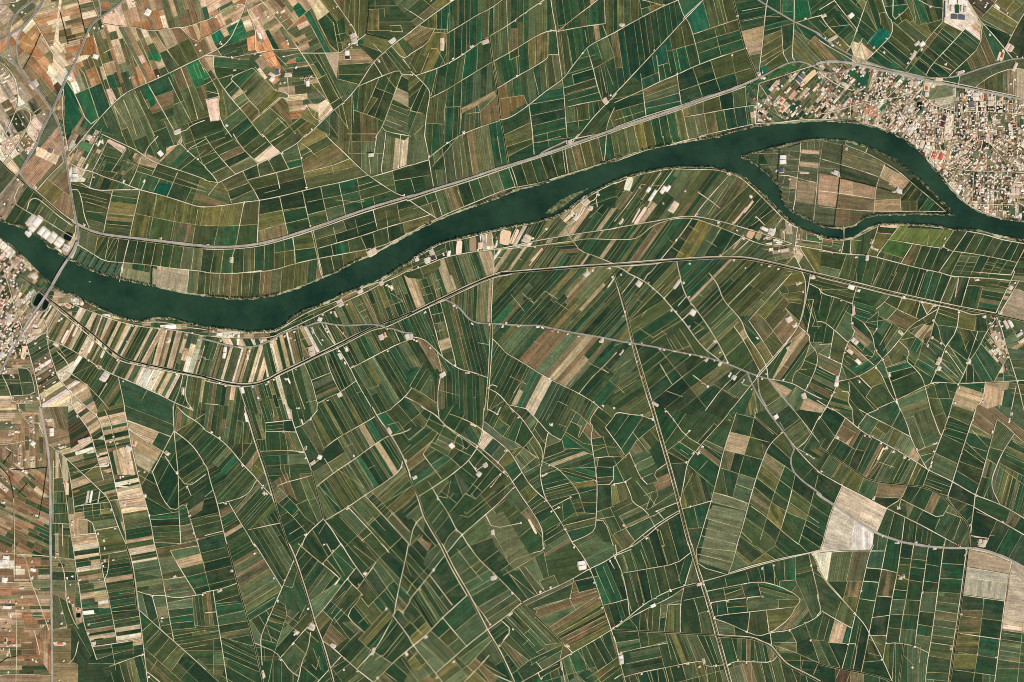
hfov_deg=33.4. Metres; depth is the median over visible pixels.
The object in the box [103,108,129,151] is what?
field
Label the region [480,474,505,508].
field
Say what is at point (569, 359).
field
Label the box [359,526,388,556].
field
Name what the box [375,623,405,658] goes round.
field
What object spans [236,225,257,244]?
field
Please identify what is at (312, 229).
irrigation canal
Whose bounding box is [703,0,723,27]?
field
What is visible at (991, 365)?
field
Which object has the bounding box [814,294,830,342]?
field
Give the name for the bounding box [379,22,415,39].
field
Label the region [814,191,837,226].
field
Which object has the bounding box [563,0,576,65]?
field
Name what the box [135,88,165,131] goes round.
field
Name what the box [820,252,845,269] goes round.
field
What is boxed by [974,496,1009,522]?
field
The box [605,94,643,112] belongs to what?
field
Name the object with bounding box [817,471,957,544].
farm road
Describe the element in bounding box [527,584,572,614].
field
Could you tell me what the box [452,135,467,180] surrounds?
field
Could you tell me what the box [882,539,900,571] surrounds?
field
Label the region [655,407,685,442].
field
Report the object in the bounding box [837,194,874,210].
field
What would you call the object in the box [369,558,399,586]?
field
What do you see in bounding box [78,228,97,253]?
field
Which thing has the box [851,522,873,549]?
field
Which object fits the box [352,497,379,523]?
field
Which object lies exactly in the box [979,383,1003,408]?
field
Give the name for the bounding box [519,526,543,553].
field
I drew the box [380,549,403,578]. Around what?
field
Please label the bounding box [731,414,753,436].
field
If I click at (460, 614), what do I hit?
field
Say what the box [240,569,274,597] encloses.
field
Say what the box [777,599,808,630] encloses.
field
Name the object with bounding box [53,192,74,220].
field
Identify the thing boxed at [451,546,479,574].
field
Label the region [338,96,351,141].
field
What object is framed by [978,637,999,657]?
field
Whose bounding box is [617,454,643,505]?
field
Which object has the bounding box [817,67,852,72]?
road
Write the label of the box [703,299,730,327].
field
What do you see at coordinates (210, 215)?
field
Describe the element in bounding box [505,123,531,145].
field
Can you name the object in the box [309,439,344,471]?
field
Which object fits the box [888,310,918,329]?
field
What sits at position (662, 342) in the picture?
field
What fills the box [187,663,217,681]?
field
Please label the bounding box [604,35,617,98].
field
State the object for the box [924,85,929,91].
yard
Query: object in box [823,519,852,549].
field
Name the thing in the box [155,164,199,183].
field
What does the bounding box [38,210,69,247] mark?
field
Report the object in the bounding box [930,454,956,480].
field
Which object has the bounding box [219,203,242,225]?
field
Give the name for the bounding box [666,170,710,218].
field
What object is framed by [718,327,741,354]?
field
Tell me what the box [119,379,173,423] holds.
field
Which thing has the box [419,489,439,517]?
field
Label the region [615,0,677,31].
farm road
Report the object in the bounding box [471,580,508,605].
field
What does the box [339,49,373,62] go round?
field
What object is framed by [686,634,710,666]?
field
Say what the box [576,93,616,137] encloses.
farm road
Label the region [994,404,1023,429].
field
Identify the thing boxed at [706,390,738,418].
field
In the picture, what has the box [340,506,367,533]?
field
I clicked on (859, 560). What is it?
field
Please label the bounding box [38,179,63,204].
field
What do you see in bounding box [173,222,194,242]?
field
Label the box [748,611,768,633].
field
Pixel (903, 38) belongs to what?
field
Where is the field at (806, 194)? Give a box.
[796,181,815,203]
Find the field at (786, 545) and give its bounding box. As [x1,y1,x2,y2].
[775,531,805,555]
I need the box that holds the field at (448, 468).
[415,459,459,494]
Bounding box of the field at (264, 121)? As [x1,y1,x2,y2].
[252,108,282,134]
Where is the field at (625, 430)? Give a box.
[606,413,642,447]
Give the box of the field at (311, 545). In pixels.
[302,530,327,562]
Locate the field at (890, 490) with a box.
[876,483,906,497]
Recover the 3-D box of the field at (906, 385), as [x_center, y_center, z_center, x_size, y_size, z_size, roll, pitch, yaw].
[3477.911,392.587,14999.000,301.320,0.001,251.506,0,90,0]
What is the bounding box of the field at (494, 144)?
[489,122,501,167]
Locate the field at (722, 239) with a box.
[704,229,733,256]
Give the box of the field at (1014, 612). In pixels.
[1004,602,1023,622]
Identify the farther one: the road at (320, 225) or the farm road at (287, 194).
the farm road at (287, 194)
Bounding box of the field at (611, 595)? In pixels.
[595,562,621,602]
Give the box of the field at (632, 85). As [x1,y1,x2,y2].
[612,77,642,98]
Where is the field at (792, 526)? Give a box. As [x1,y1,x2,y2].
[781,512,805,543]
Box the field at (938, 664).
[927,656,950,672]
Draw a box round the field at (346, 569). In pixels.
[327,552,352,584]
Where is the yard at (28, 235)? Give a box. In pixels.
[25,215,42,236]
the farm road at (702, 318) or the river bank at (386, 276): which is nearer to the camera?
the farm road at (702, 318)
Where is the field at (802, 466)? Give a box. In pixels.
[792,449,812,478]
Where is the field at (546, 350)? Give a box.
[529,331,568,369]
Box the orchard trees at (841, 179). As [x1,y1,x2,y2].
[746,140,943,227]
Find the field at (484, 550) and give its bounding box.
[470,538,497,561]
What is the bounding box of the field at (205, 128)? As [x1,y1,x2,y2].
[189,115,223,139]
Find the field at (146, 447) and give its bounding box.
[129,432,160,459]
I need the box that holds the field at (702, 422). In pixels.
[686,410,722,435]
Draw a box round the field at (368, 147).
[361,142,377,175]
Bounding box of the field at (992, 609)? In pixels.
[982,599,1003,620]
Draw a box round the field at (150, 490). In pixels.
[142,479,178,511]
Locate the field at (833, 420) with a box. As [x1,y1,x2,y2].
[821,408,844,434]
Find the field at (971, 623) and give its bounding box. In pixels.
[958,611,981,631]
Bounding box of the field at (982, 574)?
[966,568,1005,581]
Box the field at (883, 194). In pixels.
[876,179,898,198]
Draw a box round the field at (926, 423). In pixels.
[913,408,940,436]
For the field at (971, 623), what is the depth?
14999.00 m
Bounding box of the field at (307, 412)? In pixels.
[293,366,311,421]
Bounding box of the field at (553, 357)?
[537,333,579,374]
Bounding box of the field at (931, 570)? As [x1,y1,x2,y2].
[924,548,941,582]
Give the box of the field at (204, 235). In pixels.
[192,225,217,245]
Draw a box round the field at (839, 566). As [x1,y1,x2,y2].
[828,551,851,580]
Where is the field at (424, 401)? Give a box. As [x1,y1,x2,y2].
[405,388,438,416]
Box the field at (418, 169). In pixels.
[393,160,430,179]
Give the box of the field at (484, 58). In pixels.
[477,38,491,69]
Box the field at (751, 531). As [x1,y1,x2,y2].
[740,518,774,552]
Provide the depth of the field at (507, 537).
14999.00 m
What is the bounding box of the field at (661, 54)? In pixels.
[652,37,671,72]
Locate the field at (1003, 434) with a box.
[990,420,1013,450]
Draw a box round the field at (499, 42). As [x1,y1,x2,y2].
[490,26,507,59]
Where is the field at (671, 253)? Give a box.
[662,218,698,258]
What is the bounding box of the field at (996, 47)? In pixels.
[982,26,1010,61]
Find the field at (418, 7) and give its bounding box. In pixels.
[404,0,435,20]
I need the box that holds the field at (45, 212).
[26,200,53,234]
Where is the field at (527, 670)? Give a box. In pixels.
[518,660,538,681]
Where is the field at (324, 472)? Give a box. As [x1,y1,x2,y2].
[313,452,349,485]
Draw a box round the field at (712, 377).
[691,363,733,395]
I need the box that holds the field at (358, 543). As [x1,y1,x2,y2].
[348,535,379,566]
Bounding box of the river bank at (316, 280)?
[4,120,1023,299]
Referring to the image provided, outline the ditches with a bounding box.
[0,0,1023,681]
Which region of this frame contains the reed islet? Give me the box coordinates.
[546,188,587,213]
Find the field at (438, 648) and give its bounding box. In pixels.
[421,632,454,663]
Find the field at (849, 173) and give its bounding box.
[840,165,878,185]
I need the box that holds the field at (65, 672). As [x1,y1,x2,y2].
[43,664,77,681]
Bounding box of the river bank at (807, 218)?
[741,138,953,229]
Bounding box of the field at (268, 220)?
[258,210,284,229]
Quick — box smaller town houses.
[0,0,1023,646]
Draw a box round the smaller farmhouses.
[4,2,1022,680]
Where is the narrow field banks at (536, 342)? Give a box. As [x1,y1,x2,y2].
[0,0,1023,681]
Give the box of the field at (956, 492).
[948,483,974,505]
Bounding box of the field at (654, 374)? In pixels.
[644,357,673,388]
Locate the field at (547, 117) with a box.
[531,109,564,124]
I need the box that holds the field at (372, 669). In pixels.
[358,652,391,681]
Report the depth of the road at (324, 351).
14995.38 m
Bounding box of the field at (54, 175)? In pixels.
[36,153,65,187]
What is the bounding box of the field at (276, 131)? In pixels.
[265,117,305,145]
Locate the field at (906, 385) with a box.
[891,372,923,398]
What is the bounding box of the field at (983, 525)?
[971,508,996,536]
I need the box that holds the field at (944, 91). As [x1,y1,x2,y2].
[922,85,954,99]
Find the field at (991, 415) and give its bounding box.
[972,405,1023,441]
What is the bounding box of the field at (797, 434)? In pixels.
[785,421,809,447]
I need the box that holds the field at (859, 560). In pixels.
[847,551,869,580]
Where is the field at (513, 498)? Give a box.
[503,475,527,512]
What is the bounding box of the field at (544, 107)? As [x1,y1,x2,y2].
[530,99,563,114]
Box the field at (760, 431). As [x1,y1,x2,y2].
[750,415,776,447]
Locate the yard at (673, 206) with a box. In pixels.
[668,201,678,212]
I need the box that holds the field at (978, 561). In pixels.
[967,551,1007,572]
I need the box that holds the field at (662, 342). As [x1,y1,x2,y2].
[639,317,685,348]
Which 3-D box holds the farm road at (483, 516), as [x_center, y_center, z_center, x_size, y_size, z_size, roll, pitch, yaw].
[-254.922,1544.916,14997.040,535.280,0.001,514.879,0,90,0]
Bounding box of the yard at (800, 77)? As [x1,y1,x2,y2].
[795,72,806,83]
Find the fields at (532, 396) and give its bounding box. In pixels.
[0,0,1023,681]
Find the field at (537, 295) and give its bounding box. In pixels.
[509,269,565,323]
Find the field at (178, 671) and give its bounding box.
[146,651,185,681]
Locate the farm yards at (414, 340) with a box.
[6,4,1021,678]
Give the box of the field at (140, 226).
[130,214,148,237]
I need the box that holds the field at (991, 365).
[976,344,1000,381]
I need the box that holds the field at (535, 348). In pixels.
[519,328,557,364]
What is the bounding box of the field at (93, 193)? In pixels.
[71,184,110,202]
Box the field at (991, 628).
[980,619,1001,638]
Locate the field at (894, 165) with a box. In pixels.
[866,148,913,180]
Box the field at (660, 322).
[632,309,678,342]
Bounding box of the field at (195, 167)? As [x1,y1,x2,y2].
[181,159,216,181]
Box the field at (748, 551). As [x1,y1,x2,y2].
[737,537,763,562]
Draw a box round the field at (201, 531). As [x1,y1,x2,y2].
[193,521,222,538]
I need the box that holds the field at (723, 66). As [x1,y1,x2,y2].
[711,49,755,84]
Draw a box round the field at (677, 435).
[665,414,703,449]
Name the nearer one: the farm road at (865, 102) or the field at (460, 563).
the farm road at (865, 102)
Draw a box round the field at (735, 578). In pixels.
[704,570,747,590]
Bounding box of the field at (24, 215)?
[14,192,42,226]
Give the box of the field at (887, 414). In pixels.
[869,402,899,426]
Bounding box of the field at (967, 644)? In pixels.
[955,633,979,654]
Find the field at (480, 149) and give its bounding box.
[472,126,489,173]
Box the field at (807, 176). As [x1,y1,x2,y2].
[798,166,839,190]
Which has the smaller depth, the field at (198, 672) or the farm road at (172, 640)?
the farm road at (172, 640)
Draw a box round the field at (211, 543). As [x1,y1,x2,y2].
[198,534,225,552]
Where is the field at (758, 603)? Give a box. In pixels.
[747,596,777,611]
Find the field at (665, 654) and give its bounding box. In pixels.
[659,633,677,666]
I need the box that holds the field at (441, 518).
[427,502,448,531]
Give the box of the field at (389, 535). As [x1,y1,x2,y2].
[370,515,400,546]
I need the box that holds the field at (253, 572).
[237,560,268,586]
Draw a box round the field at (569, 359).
[549,336,592,380]
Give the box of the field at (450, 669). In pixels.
[429,659,460,681]
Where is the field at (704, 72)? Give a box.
[693,61,714,83]
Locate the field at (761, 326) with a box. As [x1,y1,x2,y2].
[750,313,772,340]
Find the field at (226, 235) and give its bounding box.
[214,226,238,245]
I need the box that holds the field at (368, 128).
[361,113,376,141]
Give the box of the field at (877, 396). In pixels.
[866,383,893,407]
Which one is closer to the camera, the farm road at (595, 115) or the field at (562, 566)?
the farm road at (595, 115)
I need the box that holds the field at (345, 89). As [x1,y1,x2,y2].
[319,53,352,100]
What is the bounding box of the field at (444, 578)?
[426,556,458,597]
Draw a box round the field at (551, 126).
[533,118,565,135]
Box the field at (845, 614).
[832,600,853,626]
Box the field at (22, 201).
[5,187,33,223]
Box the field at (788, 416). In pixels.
[773,405,800,431]
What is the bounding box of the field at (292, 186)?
[254,178,305,199]
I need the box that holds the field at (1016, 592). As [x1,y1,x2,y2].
[1007,582,1023,603]
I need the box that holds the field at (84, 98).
[75,89,97,124]
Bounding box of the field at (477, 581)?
[464,570,499,595]
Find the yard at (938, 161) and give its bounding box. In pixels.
[936,149,946,165]
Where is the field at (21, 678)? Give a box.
[0,675,42,681]
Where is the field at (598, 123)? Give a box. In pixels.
[578,106,610,136]
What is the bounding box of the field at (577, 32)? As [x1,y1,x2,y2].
[569,0,583,57]
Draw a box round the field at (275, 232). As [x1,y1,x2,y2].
[258,223,287,242]
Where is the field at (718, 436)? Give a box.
[707,415,733,447]
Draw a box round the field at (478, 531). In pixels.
[463,515,490,544]
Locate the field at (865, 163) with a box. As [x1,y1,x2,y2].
[841,145,883,175]
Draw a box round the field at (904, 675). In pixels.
[896,643,907,681]
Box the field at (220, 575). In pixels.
[206,566,234,583]
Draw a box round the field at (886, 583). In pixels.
[877,570,896,596]
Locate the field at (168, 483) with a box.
[158,452,177,502]
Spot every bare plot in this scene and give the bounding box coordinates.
[21,346,26,358]
[61,330,68,342]
[65,482,68,494]
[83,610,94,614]
[87,341,93,352]
[143,369,150,386]
[263,146,278,160]
[326,325,334,342]
[456,240,461,254]
[469,237,475,251]
[487,233,492,245]
[500,230,510,244]
[509,229,518,243]
[528,519,536,533]
[563,212,573,221]
[624,177,632,190]
[634,207,646,223]
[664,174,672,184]
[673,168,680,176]
[747,229,754,238]
[755,230,762,239]
[789,90,797,99]
[790,100,800,112]
[798,69,816,86]
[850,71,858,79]
[855,42,862,55]
[855,74,867,88]
[864,105,875,116]
[880,225,897,227]
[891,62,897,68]
[944,113,953,134]
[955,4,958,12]
[991,333,1001,348]
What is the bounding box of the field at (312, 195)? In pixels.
[303,187,324,213]
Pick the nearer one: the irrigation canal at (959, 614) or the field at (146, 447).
the irrigation canal at (959, 614)
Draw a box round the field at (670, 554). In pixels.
[657,521,678,564]
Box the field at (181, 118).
[173,101,190,145]
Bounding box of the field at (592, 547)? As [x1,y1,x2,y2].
[577,537,612,558]
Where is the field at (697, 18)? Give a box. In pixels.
[687,2,709,33]
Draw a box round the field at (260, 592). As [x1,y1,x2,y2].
[243,579,280,611]
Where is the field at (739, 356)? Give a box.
[726,341,752,368]
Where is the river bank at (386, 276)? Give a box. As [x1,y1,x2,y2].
[0,166,1023,332]
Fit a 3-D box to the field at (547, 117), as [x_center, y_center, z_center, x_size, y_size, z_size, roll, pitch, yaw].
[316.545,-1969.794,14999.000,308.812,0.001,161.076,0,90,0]
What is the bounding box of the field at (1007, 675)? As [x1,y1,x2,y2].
[983,669,1023,681]
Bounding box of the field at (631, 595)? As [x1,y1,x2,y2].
[623,572,638,613]
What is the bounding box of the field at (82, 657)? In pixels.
[71,627,90,666]
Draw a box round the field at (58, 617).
[52,595,65,628]
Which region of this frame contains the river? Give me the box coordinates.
[0,121,1023,330]
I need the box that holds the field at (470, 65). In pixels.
[462,45,477,79]
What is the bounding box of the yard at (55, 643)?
[53,642,65,645]
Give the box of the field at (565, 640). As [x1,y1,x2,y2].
[561,616,608,644]
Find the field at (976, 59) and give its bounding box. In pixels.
[967,30,995,70]
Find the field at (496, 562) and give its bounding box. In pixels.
[483,551,508,575]
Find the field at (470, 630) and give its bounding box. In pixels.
[455,614,484,644]
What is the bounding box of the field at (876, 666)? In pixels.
[862,658,891,680]
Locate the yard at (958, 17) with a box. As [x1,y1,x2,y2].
[949,14,965,20]
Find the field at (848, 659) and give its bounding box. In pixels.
[843,615,859,669]
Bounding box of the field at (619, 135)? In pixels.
[611,129,627,158]
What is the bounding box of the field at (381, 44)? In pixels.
[359,33,392,51]
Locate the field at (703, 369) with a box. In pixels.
[683,359,718,387]
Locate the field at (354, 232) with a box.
[335,222,376,241]
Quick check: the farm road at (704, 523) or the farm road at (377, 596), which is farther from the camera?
the farm road at (704, 523)
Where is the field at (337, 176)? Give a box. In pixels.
[305,166,366,188]
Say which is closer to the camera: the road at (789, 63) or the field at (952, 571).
the road at (789, 63)
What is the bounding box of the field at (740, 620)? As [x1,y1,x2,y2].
[715,613,748,630]
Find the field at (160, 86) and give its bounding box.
[139,74,172,99]
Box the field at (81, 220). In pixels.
[72,190,88,227]
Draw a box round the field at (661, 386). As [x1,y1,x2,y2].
[649,369,680,399]
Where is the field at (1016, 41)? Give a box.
[1004,15,1023,57]
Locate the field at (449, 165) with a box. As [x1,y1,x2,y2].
[443,145,456,183]
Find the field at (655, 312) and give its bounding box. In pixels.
[630,300,671,333]
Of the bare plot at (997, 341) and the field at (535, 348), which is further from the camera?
the field at (535, 348)
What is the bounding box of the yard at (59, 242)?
[53,236,64,247]
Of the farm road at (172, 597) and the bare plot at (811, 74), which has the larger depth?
the bare plot at (811, 74)
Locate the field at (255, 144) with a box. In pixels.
[243,135,270,158]
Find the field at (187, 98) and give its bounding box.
[180,85,203,116]
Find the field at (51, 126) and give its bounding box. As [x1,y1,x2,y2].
[26,113,57,163]
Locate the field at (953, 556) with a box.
[942,549,964,563]
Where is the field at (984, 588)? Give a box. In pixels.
[964,578,1005,599]
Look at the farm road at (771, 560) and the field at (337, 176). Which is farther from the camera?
the field at (337, 176)
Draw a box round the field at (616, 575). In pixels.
[607,557,626,599]
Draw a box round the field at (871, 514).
[859,499,884,529]
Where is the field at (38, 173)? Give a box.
[20,128,62,186]
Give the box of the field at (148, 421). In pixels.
[125,406,173,435]
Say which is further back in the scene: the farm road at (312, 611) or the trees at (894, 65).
the trees at (894, 65)
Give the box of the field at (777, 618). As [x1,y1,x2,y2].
[767,607,793,631]
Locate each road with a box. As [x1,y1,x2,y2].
[0,0,44,41]
[0,62,18,135]
[0,171,19,194]
[0,271,61,373]
[4,273,40,406]
[8,0,61,135]
[16,0,36,79]
[17,106,30,134]
[19,136,40,171]
[19,172,34,189]
[31,291,39,308]
[35,189,71,220]
[37,162,63,189]
[39,0,125,135]
[39,406,51,544]
[42,294,205,378]
[43,318,91,411]
[45,338,191,409]
[48,136,63,161]
[48,444,125,543]
[49,545,52,681]
[60,136,78,269]
[62,89,65,135]
[70,163,205,206]
[72,220,206,246]
[72,545,96,659]
[73,407,103,479]
[74,304,205,336]
[81,183,137,190]
[84,57,201,135]
[102,134,205,180]
[124,406,154,546]
[128,549,147,681]
[130,191,139,234]
[130,430,165,453]
[138,591,205,597]
[139,610,205,669]
[174,431,204,464]
[177,407,204,428]
[201,194,412,247]
[202,0,246,56]
[202,311,412,385]
[202,322,386,347]
[203,428,272,496]
[203,463,226,542]
[205,167,217,195]
[205,315,411,386]
[206,175,367,206]
[206,333,357,383]
[208,199,406,249]
[218,134,306,182]
[233,134,257,163]
[244,406,273,501]
[253,543,281,587]
[260,544,301,664]
[283,269,412,331]
[288,407,311,470]
[289,544,333,679]
[304,32,410,136]
[321,323,370,405]
[324,461,402,520]
[325,134,403,196]
[341,543,410,639]
[372,165,409,176]
[372,407,410,476]
[388,328,411,333]
[407,0,453,34]
[407,128,616,198]
[407,131,615,200]
[407,228,615,271]
[407,274,510,317]
[407,595,466,650]
[409,186,514,233]
[409,475,439,545]
[411,71,429,137]
[413,270,507,311]
[414,337,487,377]
[421,406,542,544]
[436,554,615,672]
[439,544,466,594]
[442,544,514,681]
[446,299,616,340]
[453,488,512,545]
[491,277,493,322]
[502,31,616,119]
[506,263,611,271]
[510,407,542,461]
[540,140,566,153]
[540,462,575,546]
[572,406,598,541]
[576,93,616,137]
[611,549,821,629]
[612,0,702,96]
[612,93,715,128]
[612,256,816,272]
[612,340,766,378]
[613,77,757,128]
[613,263,658,266]
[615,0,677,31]
[615,216,791,243]
[615,281,649,405]
[620,86,745,129]
[627,272,718,359]
[629,511,677,546]
[631,513,678,546]
[635,344,653,406]
[650,407,688,544]
[653,407,690,542]
[679,271,727,361]
[688,545,728,681]
[691,543,731,681]
[697,502,710,546]
[709,273,767,376]
[718,634,819,680]
[729,549,820,572]
[731,274,810,409]
[736,432,782,546]
[747,373,768,410]
[756,119,821,123]
[757,272,805,374]
[757,377,766,406]
[758,0,821,35]
[758,61,821,78]
[758,64,818,83]
[759,0,767,70]
[765,408,794,448]
[767,378,820,398]
[768,378,793,410]
[790,440,818,471]
[790,449,821,494]
[816,33,1023,78]
[816,60,1023,100]
[816,492,921,545]
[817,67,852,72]
[817,94,913,114]
[817,276,982,314]
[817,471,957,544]
[817,567,891,679]
[818,249,954,276]
[818,273,994,312]
[819,39,855,62]
[822,119,897,136]
[832,408,1023,517]
[862,63,1023,97]
[899,134,1023,221]
[918,544,1023,567]
[919,93,954,110]
[928,409,950,468]
[940,231,967,269]
[943,163,1023,172]
[948,549,966,681]
[952,87,955,135]
[952,407,975,480]
[955,230,1023,243]
[974,507,1023,534]
[979,19,1012,58]
[991,433,1014,503]
[995,271,1014,313]
[997,318,1023,408]
[999,280,1019,314]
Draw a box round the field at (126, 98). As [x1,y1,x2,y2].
[117,93,137,120]
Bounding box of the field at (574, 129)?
[548,119,589,139]
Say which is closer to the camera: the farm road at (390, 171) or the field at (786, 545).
the farm road at (390, 171)
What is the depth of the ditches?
14998.33 m
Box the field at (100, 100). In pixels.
[89,83,109,117]
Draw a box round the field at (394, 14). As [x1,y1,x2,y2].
[375,6,410,21]
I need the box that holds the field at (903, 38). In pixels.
[889,23,920,57]
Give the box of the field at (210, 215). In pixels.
[201,206,221,225]
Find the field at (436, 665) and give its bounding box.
[415,641,444,671]
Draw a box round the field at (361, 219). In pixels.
[344,210,374,229]
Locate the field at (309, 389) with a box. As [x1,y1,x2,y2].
[300,364,316,414]
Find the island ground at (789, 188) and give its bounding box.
[756,140,925,226]
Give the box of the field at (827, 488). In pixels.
[803,468,841,502]
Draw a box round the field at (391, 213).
[374,203,399,228]
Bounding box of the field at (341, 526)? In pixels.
[326,514,357,543]
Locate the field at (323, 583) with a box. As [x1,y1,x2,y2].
[308,568,334,600]
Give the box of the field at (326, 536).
[313,520,339,556]
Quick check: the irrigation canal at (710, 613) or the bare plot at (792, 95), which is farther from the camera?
the bare plot at (792, 95)
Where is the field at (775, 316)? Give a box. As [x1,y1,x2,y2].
[765,298,788,329]
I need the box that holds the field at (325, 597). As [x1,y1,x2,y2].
[310,583,341,617]
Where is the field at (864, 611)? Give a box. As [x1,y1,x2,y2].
[856,599,874,629]
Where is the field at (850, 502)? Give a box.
[835,488,865,517]
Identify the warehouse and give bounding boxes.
[26,225,35,234]
[32,217,41,226]
[38,227,45,234]
[43,230,49,238]
[945,2,946,17]
[951,14,957,18]
[959,15,964,19]
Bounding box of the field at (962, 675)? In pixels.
[945,668,982,681]
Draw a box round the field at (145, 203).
[135,191,155,216]
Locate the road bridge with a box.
[38,242,77,306]
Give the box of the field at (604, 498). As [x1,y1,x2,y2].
[597,484,611,510]
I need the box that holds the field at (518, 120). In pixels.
[502,106,530,134]
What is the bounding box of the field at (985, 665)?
[975,656,996,674]
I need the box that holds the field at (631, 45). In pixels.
[624,22,639,75]
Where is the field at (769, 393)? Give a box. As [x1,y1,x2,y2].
[758,377,780,405]
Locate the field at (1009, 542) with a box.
[996,527,1021,557]
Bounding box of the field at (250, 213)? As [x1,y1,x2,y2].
[240,201,258,224]
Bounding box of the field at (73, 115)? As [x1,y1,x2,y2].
[64,85,81,134]
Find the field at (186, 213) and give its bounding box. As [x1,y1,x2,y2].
[174,201,202,224]
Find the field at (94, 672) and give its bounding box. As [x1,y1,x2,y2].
[78,664,114,681]
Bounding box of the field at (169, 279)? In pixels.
[152,268,187,290]
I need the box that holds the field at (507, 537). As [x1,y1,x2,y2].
[484,516,521,550]
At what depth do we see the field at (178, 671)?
14999.00 m
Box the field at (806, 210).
[788,189,815,219]
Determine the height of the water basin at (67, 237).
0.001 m
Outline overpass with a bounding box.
[28,80,42,96]
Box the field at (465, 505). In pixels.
[449,494,491,532]
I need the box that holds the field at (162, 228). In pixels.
[146,217,174,240]
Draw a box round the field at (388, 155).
[382,135,394,172]
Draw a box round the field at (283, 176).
[248,166,303,188]
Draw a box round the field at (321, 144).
[300,135,338,159]
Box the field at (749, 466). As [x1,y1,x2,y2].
[739,455,761,477]
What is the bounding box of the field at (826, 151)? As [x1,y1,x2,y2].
[821,141,841,163]
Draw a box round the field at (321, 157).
[302,140,343,171]
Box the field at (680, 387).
[653,378,689,409]
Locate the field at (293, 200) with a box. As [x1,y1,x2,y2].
[280,191,304,209]
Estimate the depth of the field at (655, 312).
14999.00 m
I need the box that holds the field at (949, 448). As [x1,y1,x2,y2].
[935,435,962,462]
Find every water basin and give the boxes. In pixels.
[34,294,42,305]
[42,299,50,310]
[64,232,72,240]
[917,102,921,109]
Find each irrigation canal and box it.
[0,160,205,248]
[14,272,205,376]
[125,544,137,609]
[202,198,407,248]
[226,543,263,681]
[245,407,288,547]
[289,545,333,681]
[311,471,323,518]
[364,577,392,614]
[370,406,408,474]
[406,272,512,316]
[407,130,616,199]
[407,473,440,543]
[440,543,513,681]
[488,36,504,136]
[500,264,611,273]
[503,135,508,161]
[521,601,562,642]
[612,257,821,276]
[613,273,652,406]
[617,85,745,129]
[617,629,716,635]
[651,407,689,543]
[689,544,730,681]
[718,636,821,681]
[733,0,757,76]
[816,663,892,681]
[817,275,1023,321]
[819,447,970,546]
[898,644,903,681]
[949,544,968,681]
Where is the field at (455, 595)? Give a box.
[440,584,465,610]
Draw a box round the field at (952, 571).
[940,564,963,578]
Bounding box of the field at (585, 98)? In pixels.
[564,87,600,106]
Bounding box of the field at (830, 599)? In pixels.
[814,573,841,615]
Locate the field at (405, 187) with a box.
[394,176,425,195]
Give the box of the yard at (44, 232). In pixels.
[37,226,50,239]
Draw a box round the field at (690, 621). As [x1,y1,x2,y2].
[681,607,701,633]
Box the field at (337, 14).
[321,0,357,38]
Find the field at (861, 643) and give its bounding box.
[850,620,868,671]
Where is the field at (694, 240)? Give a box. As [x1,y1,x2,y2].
[676,220,711,257]
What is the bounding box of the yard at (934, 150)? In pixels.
[929,148,939,164]
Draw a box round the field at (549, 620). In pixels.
[539,602,586,626]
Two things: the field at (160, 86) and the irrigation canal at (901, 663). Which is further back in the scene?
the field at (160, 86)
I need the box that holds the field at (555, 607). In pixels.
[536,588,598,616]
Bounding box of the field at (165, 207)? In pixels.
[152,195,177,220]
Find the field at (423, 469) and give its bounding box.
[409,450,450,484]
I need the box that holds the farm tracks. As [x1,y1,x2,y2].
[0,0,1023,681]
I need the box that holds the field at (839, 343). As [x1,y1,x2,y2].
[830,331,847,363]
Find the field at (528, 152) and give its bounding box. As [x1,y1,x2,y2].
[514,141,548,161]
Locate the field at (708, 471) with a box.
[687,450,718,485]
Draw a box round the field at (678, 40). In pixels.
[670,20,694,48]
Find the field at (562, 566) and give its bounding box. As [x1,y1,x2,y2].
[545,546,588,584]
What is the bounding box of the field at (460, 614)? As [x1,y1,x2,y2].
[443,596,476,630]
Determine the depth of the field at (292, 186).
14999.00 m
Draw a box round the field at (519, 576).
[506,565,536,598]
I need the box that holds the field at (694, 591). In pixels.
[668,585,703,606]
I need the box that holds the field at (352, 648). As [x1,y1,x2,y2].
[339,629,364,661]
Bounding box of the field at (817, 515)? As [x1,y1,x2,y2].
[805,505,828,536]
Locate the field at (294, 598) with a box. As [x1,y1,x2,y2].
[278,571,310,613]
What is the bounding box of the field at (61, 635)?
[53,628,70,649]
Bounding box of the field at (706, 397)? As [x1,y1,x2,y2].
[698,367,739,407]
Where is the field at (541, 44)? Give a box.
[535,32,547,63]
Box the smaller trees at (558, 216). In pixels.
[0,0,1023,681]
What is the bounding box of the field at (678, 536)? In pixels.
[667,513,689,560]
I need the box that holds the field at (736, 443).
[725,432,748,453]
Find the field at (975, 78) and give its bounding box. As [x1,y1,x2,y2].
[959,59,1023,86]
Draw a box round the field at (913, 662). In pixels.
[908,645,917,681]
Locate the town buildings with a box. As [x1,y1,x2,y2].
[0,0,1023,681]
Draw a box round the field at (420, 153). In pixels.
[413,134,428,163]
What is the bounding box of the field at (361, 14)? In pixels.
[354,0,368,37]

